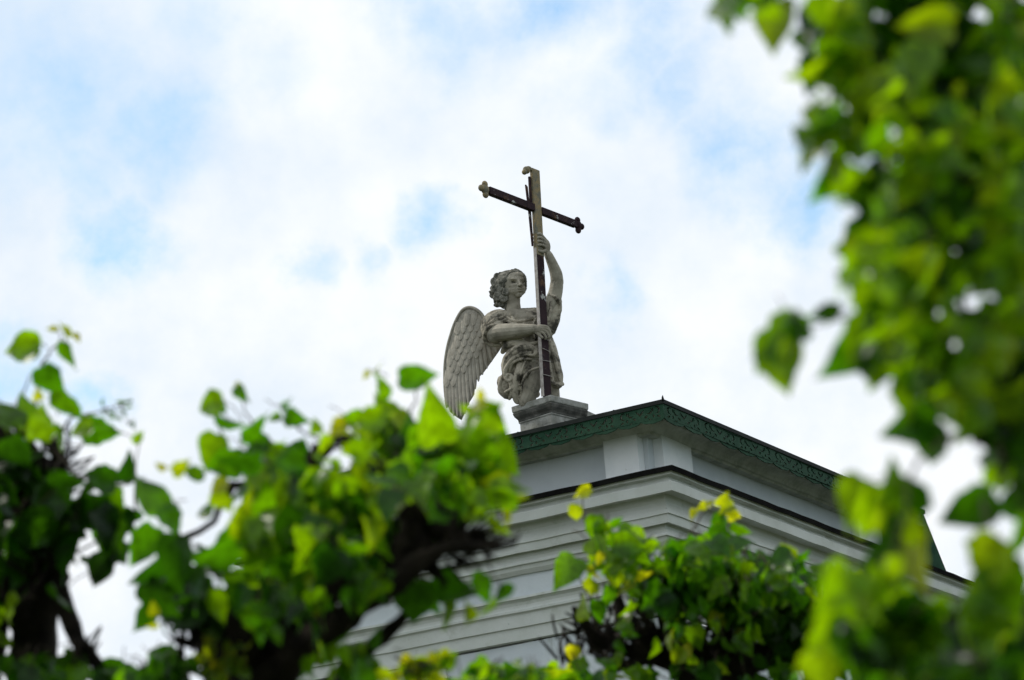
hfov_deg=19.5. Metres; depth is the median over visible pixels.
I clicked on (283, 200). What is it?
sky
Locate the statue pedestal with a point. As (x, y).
(544, 411)
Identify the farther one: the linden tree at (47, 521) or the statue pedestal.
the statue pedestal
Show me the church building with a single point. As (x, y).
(661, 468)
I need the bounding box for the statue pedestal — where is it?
[512,395,594,430]
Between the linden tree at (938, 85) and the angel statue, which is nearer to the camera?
the linden tree at (938, 85)
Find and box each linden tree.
[0,322,144,679]
[114,361,552,679]
[503,483,862,679]
[706,0,1023,679]
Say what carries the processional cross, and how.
attached to the angel statue
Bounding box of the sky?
[0,0,1023,679]
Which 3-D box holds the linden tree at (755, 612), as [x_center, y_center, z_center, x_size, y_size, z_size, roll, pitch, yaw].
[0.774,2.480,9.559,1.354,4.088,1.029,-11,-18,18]
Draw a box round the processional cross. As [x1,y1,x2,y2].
[478,166,583,396]
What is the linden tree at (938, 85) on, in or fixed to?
on the ground
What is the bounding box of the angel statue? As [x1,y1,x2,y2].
[443,232,563,419]
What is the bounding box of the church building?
[237,395,968,679]
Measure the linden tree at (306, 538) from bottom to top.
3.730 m

